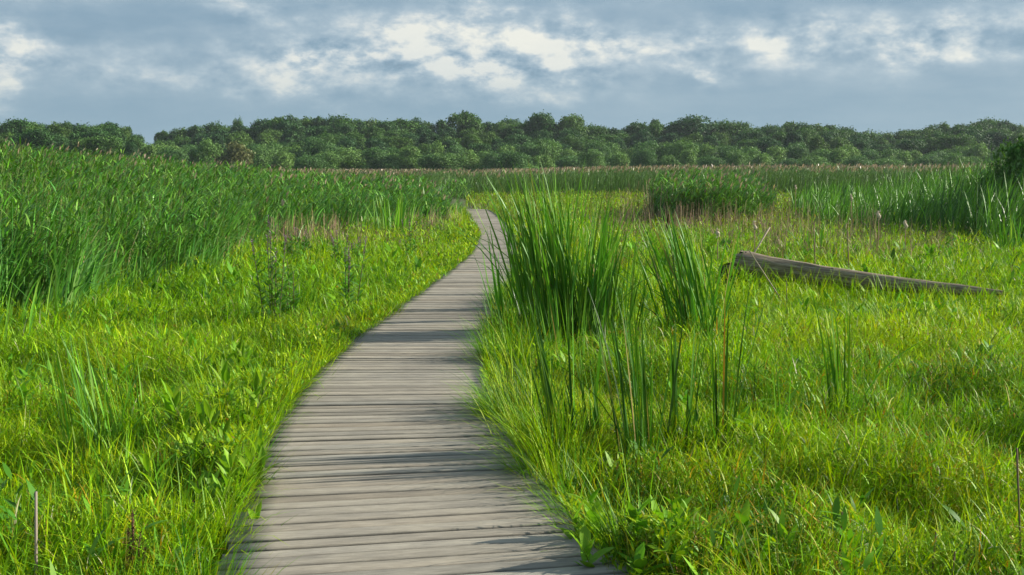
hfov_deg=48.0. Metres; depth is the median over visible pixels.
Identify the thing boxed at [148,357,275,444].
leafy plant
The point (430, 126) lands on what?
broadleaf tree
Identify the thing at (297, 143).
broadleaf tree
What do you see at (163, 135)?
broadleaf tree
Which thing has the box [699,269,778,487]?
cattail clump
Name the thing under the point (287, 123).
broadleaf tree
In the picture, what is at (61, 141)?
broadleaf tree
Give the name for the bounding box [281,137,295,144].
broadleaf tree
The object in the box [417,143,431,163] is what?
broadleaf tree
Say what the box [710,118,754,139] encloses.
broadleaf tree
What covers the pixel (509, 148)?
willow shrub
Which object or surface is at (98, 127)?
broadleaf tree
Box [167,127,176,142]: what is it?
broadleaf tree
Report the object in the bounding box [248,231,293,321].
loosestrife plant
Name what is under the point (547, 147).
willow shrub
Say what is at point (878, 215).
bulrush stalk
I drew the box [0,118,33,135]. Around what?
broadleaf tree
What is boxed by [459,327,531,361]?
sedge tussock
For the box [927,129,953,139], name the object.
broadleaf tree
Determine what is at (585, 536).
leafy plant
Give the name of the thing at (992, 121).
broadleaf tree
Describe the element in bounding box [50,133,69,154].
broadleaf tree
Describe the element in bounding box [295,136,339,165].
willow shrub
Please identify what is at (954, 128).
broadleaf tree
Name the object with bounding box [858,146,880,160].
willow shrub
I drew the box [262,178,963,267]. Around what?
dry reeds
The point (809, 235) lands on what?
cattail clump
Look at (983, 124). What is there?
broadleaf tree
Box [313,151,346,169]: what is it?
willow shrub
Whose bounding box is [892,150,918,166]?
willow shrub
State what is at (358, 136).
broadleaf tree
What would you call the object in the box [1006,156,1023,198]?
willow bush
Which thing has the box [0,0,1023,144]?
sky
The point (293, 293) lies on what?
loosestrife plant
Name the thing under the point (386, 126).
broadleaf tree
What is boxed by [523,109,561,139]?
broadleaf tree
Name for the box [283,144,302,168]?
willow shrub
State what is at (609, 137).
broadleaf tree
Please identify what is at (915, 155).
willow shrub
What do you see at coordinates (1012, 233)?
cattail clump
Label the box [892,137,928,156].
broadleaf tree
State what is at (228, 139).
broadleaf tree
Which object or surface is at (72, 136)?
broadleaf tree
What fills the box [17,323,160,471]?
cattail clump
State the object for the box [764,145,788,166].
willow shrub
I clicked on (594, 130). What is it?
broadleaf tree
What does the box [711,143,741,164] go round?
willow shrub
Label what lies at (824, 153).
willow shrub
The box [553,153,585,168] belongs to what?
willow shrub
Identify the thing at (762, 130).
broadleaf tree
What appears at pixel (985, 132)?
broadleaf tree
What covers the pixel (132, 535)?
dock seed stalk
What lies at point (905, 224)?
bulrush stalk
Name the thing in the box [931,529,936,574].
dead stalk
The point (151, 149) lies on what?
willow shrub
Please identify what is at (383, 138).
broadleaf tree
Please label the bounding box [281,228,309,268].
loosestrife plant
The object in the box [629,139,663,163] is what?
willow shrub
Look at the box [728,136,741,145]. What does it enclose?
broadleaf tree
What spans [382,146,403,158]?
willow shrub
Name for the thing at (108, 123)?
broadleaf tree
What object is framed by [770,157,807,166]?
willow shrub
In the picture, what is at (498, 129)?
broadleaf tree
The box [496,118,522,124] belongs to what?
broadleaf tree
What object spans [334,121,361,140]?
broadleaf tree
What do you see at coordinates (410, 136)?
broadleaf tree
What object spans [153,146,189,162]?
willow shrub
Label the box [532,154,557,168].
willow shrub
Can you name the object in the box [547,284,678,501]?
cattail clump
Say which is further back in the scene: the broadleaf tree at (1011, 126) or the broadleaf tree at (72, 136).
the broadleaf tree at (1011, 126)
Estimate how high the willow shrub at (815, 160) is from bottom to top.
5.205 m
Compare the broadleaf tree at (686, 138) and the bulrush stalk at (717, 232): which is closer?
the bulrush stalk at (717, 232)
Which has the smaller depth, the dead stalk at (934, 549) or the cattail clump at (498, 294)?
the dead stalk at (934, 549)
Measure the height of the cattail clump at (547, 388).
1.378 m
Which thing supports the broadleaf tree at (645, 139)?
on the ground at (453, 202)
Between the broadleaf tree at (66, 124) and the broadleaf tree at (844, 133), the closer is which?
the broadleaf tree at (66, 124)
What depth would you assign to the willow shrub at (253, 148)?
234.54 m
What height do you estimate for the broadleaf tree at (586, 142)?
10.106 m
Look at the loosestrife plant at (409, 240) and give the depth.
23.39 m
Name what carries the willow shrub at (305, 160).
on the ground at (453, 202)
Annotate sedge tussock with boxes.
[440,365,543,422]
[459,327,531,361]
[483,432,586,477]
[510,477,636,525]
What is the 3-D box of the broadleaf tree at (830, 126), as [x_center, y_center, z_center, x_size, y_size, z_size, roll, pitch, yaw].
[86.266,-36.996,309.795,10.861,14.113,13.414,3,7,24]
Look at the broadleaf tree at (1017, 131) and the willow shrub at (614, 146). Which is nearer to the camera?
the willow shrub at (614, 146)
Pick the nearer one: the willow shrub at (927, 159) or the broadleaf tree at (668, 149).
the willow shrub at (927, 159)
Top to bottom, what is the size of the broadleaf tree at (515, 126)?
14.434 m
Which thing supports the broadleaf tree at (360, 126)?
on the ground at (453, 202)
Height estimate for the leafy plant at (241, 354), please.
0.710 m
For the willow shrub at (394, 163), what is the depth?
218.25 m
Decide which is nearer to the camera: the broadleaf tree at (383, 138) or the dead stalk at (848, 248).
the dead stalk at (848, 248)
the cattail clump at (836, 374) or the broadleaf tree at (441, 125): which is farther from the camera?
the broadleaf tree at (441, 125)
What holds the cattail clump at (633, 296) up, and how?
on the ground at (453, 202)
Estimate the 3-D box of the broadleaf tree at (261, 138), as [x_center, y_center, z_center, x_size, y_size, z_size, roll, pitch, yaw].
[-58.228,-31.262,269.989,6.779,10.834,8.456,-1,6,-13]
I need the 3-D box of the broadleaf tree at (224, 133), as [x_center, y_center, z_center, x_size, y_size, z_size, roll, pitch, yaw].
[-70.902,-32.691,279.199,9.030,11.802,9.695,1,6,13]
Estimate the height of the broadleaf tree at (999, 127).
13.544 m
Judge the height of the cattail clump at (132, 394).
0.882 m
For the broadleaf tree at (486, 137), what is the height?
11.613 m
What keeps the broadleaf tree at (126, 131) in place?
on the ground at (453, 202)
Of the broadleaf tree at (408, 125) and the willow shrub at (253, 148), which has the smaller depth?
the willow shrub at (253, 148)
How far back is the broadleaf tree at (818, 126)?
299.16 m
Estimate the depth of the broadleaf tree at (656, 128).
294.31 m
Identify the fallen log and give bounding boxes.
[718,250,1002,294]
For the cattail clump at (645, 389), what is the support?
on the ground at (453, 202)
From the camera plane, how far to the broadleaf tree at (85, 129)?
228.68 m
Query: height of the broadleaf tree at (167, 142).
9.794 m
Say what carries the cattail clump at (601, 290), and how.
on the ground at (453, 202)
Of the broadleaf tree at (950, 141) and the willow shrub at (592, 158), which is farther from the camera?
the broadleaf tree at (950, 141)
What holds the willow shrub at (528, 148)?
on the ground at (453, 202)
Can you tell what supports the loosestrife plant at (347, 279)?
on the ground at (453, 202)
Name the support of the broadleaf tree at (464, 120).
on the ground at (453, 202)
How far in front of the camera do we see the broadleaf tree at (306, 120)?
302.06 m
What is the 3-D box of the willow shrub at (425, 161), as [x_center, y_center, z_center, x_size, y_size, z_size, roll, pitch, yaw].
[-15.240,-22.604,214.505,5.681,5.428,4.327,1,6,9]
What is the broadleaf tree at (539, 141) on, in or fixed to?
on the ground at (453, 202)
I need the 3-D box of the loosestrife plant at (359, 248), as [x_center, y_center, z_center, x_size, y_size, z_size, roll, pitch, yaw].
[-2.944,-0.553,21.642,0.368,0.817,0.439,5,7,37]
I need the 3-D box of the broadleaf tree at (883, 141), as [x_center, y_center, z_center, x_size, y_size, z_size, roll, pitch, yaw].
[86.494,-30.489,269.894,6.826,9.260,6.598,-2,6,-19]
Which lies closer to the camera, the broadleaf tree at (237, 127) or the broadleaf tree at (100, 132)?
the broadleaf tree at (100, 132)
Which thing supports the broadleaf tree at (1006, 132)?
on the ground at (453, 202)
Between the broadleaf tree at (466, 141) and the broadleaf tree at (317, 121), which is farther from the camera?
the broadleaf tree at (317, 121)
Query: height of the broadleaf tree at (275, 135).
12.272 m
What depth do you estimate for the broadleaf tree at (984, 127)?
277.76 m
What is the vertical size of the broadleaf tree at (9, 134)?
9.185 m
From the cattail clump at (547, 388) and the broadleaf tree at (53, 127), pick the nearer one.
the cattail clump at (547, 388)
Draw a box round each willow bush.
[975,159,1005,214]
[988,135,1023,226]
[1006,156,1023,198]
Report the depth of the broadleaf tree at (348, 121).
298.09 m
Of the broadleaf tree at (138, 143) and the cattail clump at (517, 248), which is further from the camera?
the broadleaf tree at (138, 143)
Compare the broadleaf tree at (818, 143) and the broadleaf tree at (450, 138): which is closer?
the broadleaf tree at (818, 143)
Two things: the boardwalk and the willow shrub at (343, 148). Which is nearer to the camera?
the boardwalk
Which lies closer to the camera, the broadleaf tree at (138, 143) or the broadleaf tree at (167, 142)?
the broadleaf tree at (138, 143)
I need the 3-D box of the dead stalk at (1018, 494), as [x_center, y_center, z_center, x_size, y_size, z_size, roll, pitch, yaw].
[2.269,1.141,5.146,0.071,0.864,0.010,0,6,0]
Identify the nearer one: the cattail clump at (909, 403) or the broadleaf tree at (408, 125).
the cattail clump at (909, 403)
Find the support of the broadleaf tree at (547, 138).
on the ground at (453, 202)
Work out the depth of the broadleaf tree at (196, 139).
279.45 m
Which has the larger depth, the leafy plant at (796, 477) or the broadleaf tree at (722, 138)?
the broadleaf tree at (722, 138)
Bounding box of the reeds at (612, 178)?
[185,162,995,198]
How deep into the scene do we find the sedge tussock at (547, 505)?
5.96 m
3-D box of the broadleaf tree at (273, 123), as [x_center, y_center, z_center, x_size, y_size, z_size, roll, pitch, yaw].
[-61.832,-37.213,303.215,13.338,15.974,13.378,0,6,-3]
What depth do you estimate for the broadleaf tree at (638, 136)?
284.04 m
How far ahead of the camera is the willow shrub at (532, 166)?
209.94 m
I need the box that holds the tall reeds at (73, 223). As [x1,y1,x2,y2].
[0,136,472,367]
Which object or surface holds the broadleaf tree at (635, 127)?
on the ground at (453, 202)
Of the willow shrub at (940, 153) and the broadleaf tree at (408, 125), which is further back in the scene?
the broadleaf tree at (408, 125)
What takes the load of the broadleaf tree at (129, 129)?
on the ground at (453, 202)
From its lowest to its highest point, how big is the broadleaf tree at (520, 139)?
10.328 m
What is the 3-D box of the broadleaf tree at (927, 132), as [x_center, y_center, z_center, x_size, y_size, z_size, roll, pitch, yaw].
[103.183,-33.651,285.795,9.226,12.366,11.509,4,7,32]
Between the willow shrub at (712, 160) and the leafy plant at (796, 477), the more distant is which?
the willow shrub at (712, 160)
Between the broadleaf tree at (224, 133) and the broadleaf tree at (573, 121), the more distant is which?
the broadleaf tree at (573, 121)
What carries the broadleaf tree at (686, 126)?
on the ground at (453, 202)
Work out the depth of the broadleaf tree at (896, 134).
296.12 m
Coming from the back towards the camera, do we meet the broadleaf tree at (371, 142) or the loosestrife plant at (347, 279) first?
the broadleaf tree at (371, 142)
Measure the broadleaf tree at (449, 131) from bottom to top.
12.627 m
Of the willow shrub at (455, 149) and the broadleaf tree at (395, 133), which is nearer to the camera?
the willow shrub at (455, 149)
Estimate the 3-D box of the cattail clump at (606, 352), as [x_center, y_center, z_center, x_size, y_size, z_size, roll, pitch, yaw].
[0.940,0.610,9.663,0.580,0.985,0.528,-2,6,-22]
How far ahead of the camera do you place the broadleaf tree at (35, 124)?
243.33 m
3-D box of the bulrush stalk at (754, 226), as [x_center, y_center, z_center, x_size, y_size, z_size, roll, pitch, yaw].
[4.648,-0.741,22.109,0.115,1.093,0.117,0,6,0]
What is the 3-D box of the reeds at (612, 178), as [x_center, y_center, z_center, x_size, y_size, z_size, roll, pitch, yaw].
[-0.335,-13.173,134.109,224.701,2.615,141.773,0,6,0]
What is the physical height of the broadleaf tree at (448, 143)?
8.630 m
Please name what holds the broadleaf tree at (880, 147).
on the ground at (453, 202)
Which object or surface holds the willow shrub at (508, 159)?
on the ground at (453, 202)
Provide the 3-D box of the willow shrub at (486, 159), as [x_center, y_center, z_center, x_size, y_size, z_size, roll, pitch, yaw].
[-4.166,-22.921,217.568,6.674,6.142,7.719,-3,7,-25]
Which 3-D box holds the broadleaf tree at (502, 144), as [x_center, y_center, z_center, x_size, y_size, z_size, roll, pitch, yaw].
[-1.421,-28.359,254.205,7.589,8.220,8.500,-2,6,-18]
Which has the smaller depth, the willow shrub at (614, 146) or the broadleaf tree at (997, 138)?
the willow shrub at (614, 146)
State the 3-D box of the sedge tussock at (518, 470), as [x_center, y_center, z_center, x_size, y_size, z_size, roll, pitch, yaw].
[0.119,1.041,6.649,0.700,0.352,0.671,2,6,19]
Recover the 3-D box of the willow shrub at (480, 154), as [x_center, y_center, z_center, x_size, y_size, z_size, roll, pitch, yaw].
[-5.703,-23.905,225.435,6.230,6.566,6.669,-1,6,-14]
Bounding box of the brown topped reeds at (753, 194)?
[641,165,781,226]
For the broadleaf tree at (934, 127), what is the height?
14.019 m
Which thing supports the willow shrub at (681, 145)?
on the ground at (453, 202)
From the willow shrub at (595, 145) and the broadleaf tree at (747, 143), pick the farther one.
the broadleaf tree at (747, 143)
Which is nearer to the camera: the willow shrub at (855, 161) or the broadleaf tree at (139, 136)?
the willow shrub at (855, 161)
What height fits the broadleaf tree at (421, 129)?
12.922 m
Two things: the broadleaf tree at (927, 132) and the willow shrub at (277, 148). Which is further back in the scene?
the broadleaf tree at (927, 132)
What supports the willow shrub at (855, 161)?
on the ground at (453, 202)
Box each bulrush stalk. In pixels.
[716,228,719,269]
[753,221,756,250]
[795,185,796,213]
[850,195,852,236]
[876,211,880,253]
[903,220,907,252]
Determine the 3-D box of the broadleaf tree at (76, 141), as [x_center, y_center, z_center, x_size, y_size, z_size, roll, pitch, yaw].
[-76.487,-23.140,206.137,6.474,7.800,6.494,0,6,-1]
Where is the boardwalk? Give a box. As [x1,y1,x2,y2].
[217,209,632,574]
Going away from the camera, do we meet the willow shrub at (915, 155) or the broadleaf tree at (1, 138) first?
the broadleaf tree at (1, 138)
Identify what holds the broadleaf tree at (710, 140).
on the ground at (453, 202)
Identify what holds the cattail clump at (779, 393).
on the ground at (453, 202)
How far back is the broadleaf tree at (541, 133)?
286.76 m
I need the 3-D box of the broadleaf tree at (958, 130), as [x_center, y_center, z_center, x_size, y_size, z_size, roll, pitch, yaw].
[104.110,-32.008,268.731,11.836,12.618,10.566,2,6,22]
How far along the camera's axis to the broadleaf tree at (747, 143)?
248.45 m
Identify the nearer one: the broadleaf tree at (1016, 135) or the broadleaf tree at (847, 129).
the broadleaf tree at (1016, 135)
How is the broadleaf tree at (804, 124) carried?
on the ground at (453, 202)
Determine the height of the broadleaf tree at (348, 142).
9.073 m
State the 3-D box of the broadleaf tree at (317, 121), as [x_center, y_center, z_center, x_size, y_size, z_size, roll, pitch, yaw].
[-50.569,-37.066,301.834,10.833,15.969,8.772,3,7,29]
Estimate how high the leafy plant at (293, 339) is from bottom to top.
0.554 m
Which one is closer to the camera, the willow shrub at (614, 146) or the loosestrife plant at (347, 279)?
the loosestrife plant at (347, 279)
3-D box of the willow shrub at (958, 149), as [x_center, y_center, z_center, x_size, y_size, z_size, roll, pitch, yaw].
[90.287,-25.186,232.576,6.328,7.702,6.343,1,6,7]
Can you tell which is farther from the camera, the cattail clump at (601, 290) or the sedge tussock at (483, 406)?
the cattail clump at (601, 290)
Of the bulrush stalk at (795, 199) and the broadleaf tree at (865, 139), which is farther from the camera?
the broadleaf tree at (865, 139)
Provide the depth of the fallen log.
17.30 m
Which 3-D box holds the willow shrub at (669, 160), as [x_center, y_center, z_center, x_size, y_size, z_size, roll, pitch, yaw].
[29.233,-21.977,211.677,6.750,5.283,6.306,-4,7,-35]
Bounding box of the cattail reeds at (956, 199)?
[782,140,1023,246]
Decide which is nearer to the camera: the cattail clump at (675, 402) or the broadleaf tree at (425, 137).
the cattail clump at (675, 402)
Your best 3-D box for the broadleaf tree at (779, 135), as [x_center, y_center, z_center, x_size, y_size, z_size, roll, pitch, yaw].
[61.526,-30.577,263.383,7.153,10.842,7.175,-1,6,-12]
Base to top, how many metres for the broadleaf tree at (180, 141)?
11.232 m
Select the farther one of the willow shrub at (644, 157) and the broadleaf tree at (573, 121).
the broadleaf tree at (573, 121)
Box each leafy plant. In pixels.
[134,417,281,506]
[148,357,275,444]
[173,462,261,545]
[227,335,272,372]
[282,329,342,347]
[559,488,689,571]
[617,495,767,574]
[764,462,833,500]
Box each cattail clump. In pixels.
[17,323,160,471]
[103,351,153,454]
[365,193,421,239]
[441,156,640,363]
[470,196,544,304]
[473,225,514,320]
[514,176,655,351]
[520,290,606,453]
[538,290,587,384]
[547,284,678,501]
[557,341,627,455]
[571,223,664,347]
[587,307,644,397]
[589,203,771,350]
[602,303,684,466]
[639,313,706,469]
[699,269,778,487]
[769,348,791,464]
[786,217,824,262]
[812,292,938,459]
[900,362,923,437]
[976,211,1023,258]
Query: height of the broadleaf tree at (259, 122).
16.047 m
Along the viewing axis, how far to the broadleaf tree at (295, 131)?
280.14 m
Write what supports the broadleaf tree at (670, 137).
on the ground at (453, 202)
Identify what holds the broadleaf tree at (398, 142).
on the ground at (453, 202)
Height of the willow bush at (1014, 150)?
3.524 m
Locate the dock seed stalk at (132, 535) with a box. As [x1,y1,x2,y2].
[120,507,155,574]
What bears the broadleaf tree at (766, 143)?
on the ground at (453, 202)
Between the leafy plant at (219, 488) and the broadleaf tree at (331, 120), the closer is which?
the leafy plant at (219, 488)
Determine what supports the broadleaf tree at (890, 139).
on the ground at (453, 202)
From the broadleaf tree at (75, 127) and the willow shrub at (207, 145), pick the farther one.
the broadleaf tree at (75, 127)
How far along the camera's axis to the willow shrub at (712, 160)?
207.50 m
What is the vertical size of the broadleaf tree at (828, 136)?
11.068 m
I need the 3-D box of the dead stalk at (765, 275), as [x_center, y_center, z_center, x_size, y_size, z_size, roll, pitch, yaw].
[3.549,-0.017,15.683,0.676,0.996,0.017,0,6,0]
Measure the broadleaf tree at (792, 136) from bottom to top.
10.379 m
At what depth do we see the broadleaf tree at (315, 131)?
275.68 m
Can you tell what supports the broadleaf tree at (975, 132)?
on the ground at (453, 202)
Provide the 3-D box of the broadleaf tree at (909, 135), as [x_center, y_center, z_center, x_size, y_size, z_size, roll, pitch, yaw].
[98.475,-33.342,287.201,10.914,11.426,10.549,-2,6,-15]
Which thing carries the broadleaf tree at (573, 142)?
on the ground at (453, 202)
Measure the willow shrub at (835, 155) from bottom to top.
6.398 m
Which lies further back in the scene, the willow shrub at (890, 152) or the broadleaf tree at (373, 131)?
the broadleaf tree at (373, 131)
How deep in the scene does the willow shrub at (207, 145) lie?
212.34 m
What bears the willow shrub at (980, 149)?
on the ground at (453, 202)
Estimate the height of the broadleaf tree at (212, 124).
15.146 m
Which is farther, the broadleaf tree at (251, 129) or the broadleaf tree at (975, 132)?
the broadleaf tree at (251, 129)
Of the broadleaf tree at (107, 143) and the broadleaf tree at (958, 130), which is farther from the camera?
the broadleaf tree at (958, 130)
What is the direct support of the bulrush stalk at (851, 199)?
on the ground at (453, 202)
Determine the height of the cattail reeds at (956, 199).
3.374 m
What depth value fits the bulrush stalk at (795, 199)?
39.75 m
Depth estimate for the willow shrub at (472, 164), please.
219.19 m
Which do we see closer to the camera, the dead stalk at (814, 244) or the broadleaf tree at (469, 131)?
the dead stalk at (814, 244)
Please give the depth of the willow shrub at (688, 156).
211.02 m
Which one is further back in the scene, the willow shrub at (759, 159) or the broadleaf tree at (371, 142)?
the broadleaf tree at (371, 142)
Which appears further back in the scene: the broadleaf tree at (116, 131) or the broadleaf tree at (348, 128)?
the broadleaf tree at (348, 128)
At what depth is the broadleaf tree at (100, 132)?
217.36 m
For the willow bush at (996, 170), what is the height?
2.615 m
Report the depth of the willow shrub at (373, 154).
218.40 m
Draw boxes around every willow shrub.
[143,144,164,163]
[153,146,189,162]
[178,142,197,163]
[184,146,204,166]
[196,138,222,167]
[208,139,255,167]
[245,144,259,155]
[245,147,277,168]
[255,142,290,161]
[266,150,295,169]
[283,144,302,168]
[293,154,327,168]
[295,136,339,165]
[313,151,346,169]
[330,145,358,154]
[335,147,372,169]
[356,145,395,169]
[374,152,405,170]
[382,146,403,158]
[397,146,424,170]
[416,153,440,169]
[421,139,447,168]
[426,152,469,173]
[444,142,466,160]
[449,148,482,173]
[475,149,494,169]
[476,151,497,169]
[485,149,532,168]
[497,144,516,154]
[511,139,538,164]
[521,159,539,168]
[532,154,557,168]
[535,138,563,168]
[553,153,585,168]
[561,147,584,167]
[577,148,606,166]
[582,139,610,166]
[601,140,629,166]
[607,152,631,167]
[627,147,656,166]
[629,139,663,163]
[653,154,683,166]
[659,139,698,162]
[678,148,697,165]
[693,155,726,167]
[696,142,721,162]
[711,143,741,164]
[724,149,749,166]
[729,144,773,165]
[746,152,771,166]
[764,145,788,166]
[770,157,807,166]
[784,139,808,160]
[797,154,836,167]
[806,148,831,160]
[823,147,850,166]
[839,143,861,159]
[839,155,872,166]
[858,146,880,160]
[868,157,904,168]
[875,146,904,166]
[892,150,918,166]
[902,150,921,164]
[914,152,942,165]
[928,149,952,160]
[934,151,977,165]
[943,145,969,160]
[962,156,984,165]
[964,141,990,163]
[987,149,1006,162]
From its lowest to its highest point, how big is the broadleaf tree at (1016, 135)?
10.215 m
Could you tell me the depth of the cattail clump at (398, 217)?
33.09 m
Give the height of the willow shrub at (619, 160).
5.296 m
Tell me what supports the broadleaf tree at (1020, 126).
on the ground at (453, 202)
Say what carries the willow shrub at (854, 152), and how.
on the ground at (453, 202)
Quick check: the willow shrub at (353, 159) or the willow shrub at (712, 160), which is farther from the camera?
the willow shrub at (353, 159)
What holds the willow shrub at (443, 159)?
on the ground at (453, 202)
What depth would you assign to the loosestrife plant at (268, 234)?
24.81 m
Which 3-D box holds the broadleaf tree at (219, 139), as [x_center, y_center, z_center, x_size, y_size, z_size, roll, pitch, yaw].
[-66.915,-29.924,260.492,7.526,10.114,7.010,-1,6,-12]
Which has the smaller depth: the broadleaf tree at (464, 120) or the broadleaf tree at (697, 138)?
the broadleaf tree at (697, 138)
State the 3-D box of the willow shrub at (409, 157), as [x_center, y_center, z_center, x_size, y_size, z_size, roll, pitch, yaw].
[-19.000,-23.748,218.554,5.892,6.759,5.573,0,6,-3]
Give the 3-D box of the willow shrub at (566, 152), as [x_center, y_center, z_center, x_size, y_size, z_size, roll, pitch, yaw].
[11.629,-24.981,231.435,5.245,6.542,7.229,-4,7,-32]
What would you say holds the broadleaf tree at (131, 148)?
on the ground at (453, 202)
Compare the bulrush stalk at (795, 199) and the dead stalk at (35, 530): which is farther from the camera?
the bulrush stalk at (795, 199)
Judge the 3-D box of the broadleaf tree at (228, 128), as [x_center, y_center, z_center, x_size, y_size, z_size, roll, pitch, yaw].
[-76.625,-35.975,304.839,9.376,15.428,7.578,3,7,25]
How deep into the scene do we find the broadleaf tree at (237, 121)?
306.80 m
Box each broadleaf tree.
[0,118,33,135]
[0,132,5,148]
[2,131,15,149]
[8,132,27,150]
[16,126,58,150]
[18,121,45,132]
[46,121,61,133]
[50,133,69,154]
[53,135,73,153]
[54,125,72,138]
[59,120,74,133]
[67,130,96,143]
[68,121,89,133]
[69,136,92,155]
[77,122,107,132]
[81,126,94,133]
[81,133,124,159]
[82,125,125,149]
[96,121,122,131]
[103,123,126,141]
[118,125,130,140]
[119,141,140,159]
[125,138,145,160]
[126,126,132,135]
[126,132,144,142]
[154,130,169,141]
[156,138,175,146]
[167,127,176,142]
[172,134,191,146]
[173,127,188,143]
[179,124,204,141]
[188,133,203,145]
[200,120,223,135]
[200,133,227,150]
[201,129,230,140]
[207,124,231,132]
[224,134,246,146]
[228,130,254,144]
[229,123,250,136]
[233,115,243,125]
[246,125,255,139]
[249,116,271,139]
[251,116,284,137]
[254,132,276,146]
[263,129,282,142]
[266,142,289,148]
[275,115,305,137]
[279,123,306,141]
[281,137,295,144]
[286,141,308,149]
[300,116,313,132]
[303,136,315,141]
[304,123,335,138]
[307,115,324,131]
[315,131,343,150]
[322,112,349,133]
[333,115,367,133]
[333,136,363,150]
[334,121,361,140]
[337,131,367,148]
[353,118,367,143]
[359,125,386,139]
[362,137,389,149]
[364,117,379,127]
[367,118,399,139]
[372,133,391,142]
[380,117,420,134]
[384,127,410,137]
[384,136,414,150]
[401,132,419,147]
[408,116,422,131]
[414,120,436,134]
[414,130,440,147]
[415,124,431,139]
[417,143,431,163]
[432,119,447,134]
[438,126,458,141]
[441,136,460,144]
[441,139,460,154]
[444,110,486,139]
[459,127,478,140]
[459,132,483,150]
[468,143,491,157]
[474,130,500,149]
[481,121,495,132]
[490,120,513,139]
[491,137,503,150]
[492,141,512,153]
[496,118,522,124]
[501,121,530,136]
[503,134,534,145]
[509,128,524,142]
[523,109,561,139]
[532,130,554,140]
[532,134,559,143]
[532,138,550,147]
[553,126,583,143]
[557,113,591,138]
[557,143,575,155]
[562,134,584,155]
[579,137,604,152]
[580,134,608,151]
[583,122,608,136]
[596,131,631,148]
[600,127,631,145]
[605,137,628,152]
[622,119,648,134]
[627,128,656,148]
[631,137,652,148]
[639,120,667,142]
[651,114,721,137]
[654,132,680,143]
[659,142,697,157]
[678,136,694,143]
[686,142,704,158]
[687,132,702,144]
[701,134,721,147]
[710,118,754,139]
[711,131,731,144]
[713,144,731,154]
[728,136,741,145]
[734,137,762,149]
[737,126,771,140]
[749,126,772,136]
[750,136,787,156]
[759,123,785,131]
[764,124,786,138]
[770,130,787,146]
[781,121,798,132]
[783,130,805,149]
[788,121,822,132]
[795,125,817,152]
[808,135,830,156]
[809,123,827,131]
[815,127,850,138]
[823,130,840,142]
[824,124,837,130]
[828,136,853,149]
[832,125,860,137]
[846,136,872,147]
[847,129,882,140]
[850,133,875,146]
[854,140,868,152]
[868,144,900,156]
[874,135,896,143]
[875,131,892,137]
[875,138,891,144]
[891,129,921,140]
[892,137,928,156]
[897,131,921,140]
[914,136,944,155]
[919,128,939,137]
[922,124,946,132]
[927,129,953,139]
[932,131,978,154]
[937,121,950,131]
[948,125,959,132]
[951,123,979,134]
[960,117,997,130]
[961,128,998,153]
[962,127,992,135]
[971,122,989,130]
[982,117,1003,128]
[985,130,1011,153]
[989,127,1013,136]
[992,122,1010,134]
[997,119,1018,131]
[1010,132,1023,143]
[1011,129,1023,142]
[1015,123,1023,129]
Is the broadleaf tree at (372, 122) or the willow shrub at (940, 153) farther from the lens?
the broadleaf tree at (372, 122)
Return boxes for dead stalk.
[34,491,37,574]
[748,250,786,308]
[754,227,769,252]
[813,221,815,262]
[847,230,848,266]
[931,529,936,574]
[1016,448,1021,564]
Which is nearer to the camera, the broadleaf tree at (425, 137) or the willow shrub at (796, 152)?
the willow shrub at (796, 152)
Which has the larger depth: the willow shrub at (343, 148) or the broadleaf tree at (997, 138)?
the broadleaf tree at (997, 138)
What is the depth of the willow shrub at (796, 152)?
232.73 m
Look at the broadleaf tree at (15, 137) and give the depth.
203.50 m
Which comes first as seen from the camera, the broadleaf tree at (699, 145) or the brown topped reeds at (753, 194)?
the brown topped reeds at (753, 194)
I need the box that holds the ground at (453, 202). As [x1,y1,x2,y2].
[1,186,1023,570]
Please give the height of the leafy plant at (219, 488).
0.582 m
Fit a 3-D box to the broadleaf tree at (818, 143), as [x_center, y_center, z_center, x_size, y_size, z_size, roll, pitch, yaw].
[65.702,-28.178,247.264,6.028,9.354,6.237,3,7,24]
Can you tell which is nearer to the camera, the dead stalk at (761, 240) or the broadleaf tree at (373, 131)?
the dead stalk at (761, 240)
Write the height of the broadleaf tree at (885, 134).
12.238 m
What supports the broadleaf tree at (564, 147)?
on the ground at (453, 202)
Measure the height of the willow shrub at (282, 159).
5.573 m
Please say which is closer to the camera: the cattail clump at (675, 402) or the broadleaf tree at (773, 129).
the cattail clump at (675, 402)
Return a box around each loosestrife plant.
[247,215,277,253]
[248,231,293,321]
[270,258,301,321]
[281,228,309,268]
[328,230,353,270]
[336,236,369,314]
[349,238,361,266]
[400,219,419,264]
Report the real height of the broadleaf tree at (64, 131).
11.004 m
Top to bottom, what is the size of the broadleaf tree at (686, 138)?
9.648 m
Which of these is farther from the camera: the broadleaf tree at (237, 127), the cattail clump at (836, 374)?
the broadleaf tree at (237, 127)
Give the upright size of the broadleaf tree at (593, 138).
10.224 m
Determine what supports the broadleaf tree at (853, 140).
on the ground at (453, 202)
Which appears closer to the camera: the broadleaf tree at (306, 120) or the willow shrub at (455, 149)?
the willow shrub at (455, 149)
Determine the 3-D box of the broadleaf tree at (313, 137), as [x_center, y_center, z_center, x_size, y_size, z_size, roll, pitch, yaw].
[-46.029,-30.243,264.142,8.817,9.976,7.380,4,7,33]
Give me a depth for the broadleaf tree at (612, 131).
299.71 m
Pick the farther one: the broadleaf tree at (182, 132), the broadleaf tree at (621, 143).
the broadleaf tree at (182, 132)

